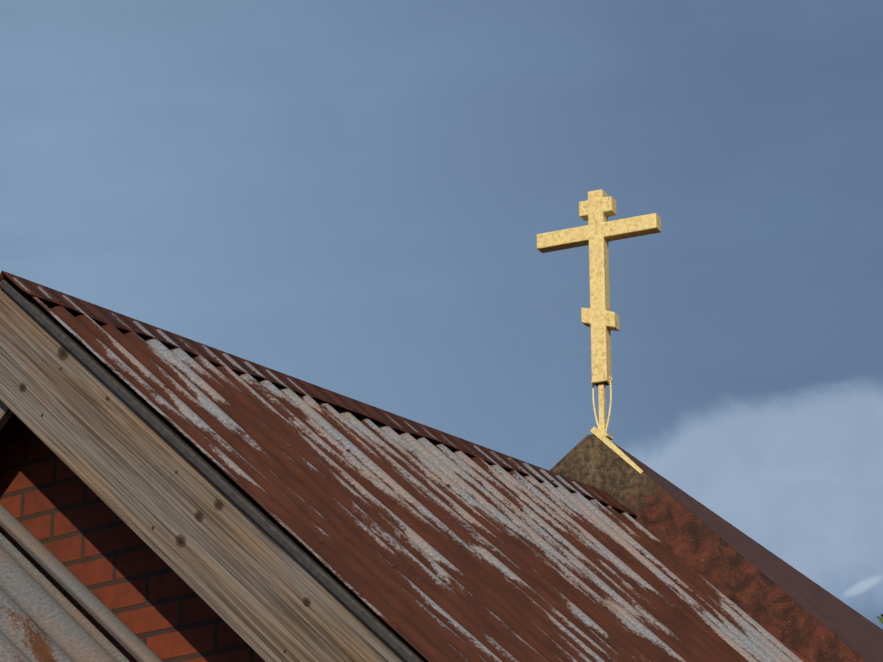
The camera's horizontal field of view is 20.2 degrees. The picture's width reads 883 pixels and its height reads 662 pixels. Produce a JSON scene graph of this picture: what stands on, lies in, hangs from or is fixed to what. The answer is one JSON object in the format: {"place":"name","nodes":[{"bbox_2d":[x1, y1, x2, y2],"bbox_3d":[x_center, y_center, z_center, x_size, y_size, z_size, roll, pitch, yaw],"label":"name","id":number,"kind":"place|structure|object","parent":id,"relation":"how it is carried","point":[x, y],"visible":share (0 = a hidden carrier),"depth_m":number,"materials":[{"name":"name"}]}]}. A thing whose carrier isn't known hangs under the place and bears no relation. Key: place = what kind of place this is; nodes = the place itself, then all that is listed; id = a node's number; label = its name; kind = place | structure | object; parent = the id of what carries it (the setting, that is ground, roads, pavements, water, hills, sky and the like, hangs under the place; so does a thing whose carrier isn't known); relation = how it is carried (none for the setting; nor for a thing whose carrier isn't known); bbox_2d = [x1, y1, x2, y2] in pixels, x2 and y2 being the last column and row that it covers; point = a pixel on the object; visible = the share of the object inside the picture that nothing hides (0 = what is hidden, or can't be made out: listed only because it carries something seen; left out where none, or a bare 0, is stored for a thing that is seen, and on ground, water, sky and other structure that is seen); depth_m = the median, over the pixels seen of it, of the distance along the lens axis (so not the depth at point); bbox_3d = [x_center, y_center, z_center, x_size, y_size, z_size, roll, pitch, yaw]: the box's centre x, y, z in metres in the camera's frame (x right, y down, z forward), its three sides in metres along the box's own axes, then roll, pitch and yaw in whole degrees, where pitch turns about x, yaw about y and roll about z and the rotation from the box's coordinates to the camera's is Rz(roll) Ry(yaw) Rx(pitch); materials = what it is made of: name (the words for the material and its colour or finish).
{"place":"outdoors","nodes":[
{"label":"outdoors","id":0,"kind":"place"},
{"bbox_2d":[0,0,882,628],"label":"sky","id":1,"kind":"structure","parent":0,"point":[352,199],"materials":[{"name":"blue"}]},
{"bbox_2d":[549,434,882,661],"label":"gable roof","id":2,"kind":"structure","parent":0,"point":[801,614],"depth_m":9.45,"materials":[{"name":"metal"}]},
{"bbox_2d":[537,189,660,473],"bbox_3d":[0.631,0.012,9.855,0.524,1.228,0.079,-9,-22,24],"label":"cross","id":3,"kind":"object","parent":2,"relation":"on","point":[597,234],"visible":0.98,"depth_m":9.91,"materials":[{"name":"gold metal"}]},
{"label":"ground","id":4,"kind":"structure","parent":0,"visible":0},
{"bbox_2d":[0,503,162,661],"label":"flashing","id":5,"kind":"object","parent":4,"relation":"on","point":[44,617],"visible":1,"depth_m":6.89,"materials":[{"name":"grey metal"}]},
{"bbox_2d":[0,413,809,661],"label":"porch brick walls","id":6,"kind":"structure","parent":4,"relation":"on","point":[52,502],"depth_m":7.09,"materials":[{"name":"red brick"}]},
{"bbox_2d":[0,400,12,430],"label":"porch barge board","id":7,"kind":"object","parent":6,"relation":"attached to","point":[6,412],"depth_m":7.27,"materials":[{"name":"wood"}]},
{"bbox_2d":[0,288,406,661],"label":"bargeboard","id":8,"kind":"object","parent":6,"relation":"attached to","point":[264,595],"visible":1,"depth_m":6.64,"materials":[{"name":"brown wood"}]},
{"bbox_2d":[13,277,802,661],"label":"corrugated roof","id":9,"kind":"structure","parent":6,"relation":"on","point":[431,549],"depth_m":7.46,"materials":[{"name":"brown metal"}]},
{"bbox_2d":[0,280,427,661],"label":"trim","id":10,"kind":"structure","parent":9,"relation":"attached to","point":[299,552],"depth_m":6.55,"materials":[{"name":"grey metal"}]},
{"bbox_2d":[0,271,636,515],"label":"ridge cap","id":11,"kind":"object","parent":9,"relation":"on","point":[343,401],"visible":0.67,"depth_m":8.26,"materials":[{"name":"brown metal"}]},
{"bbox_2d":[877,614,882,623],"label":"foliage","id":12,"kind":"object","parent":4,"relation":"on","point":[880,619],"visible":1,"depth_m":17.58,"materials":[{"name":"green plant"}]}
]}

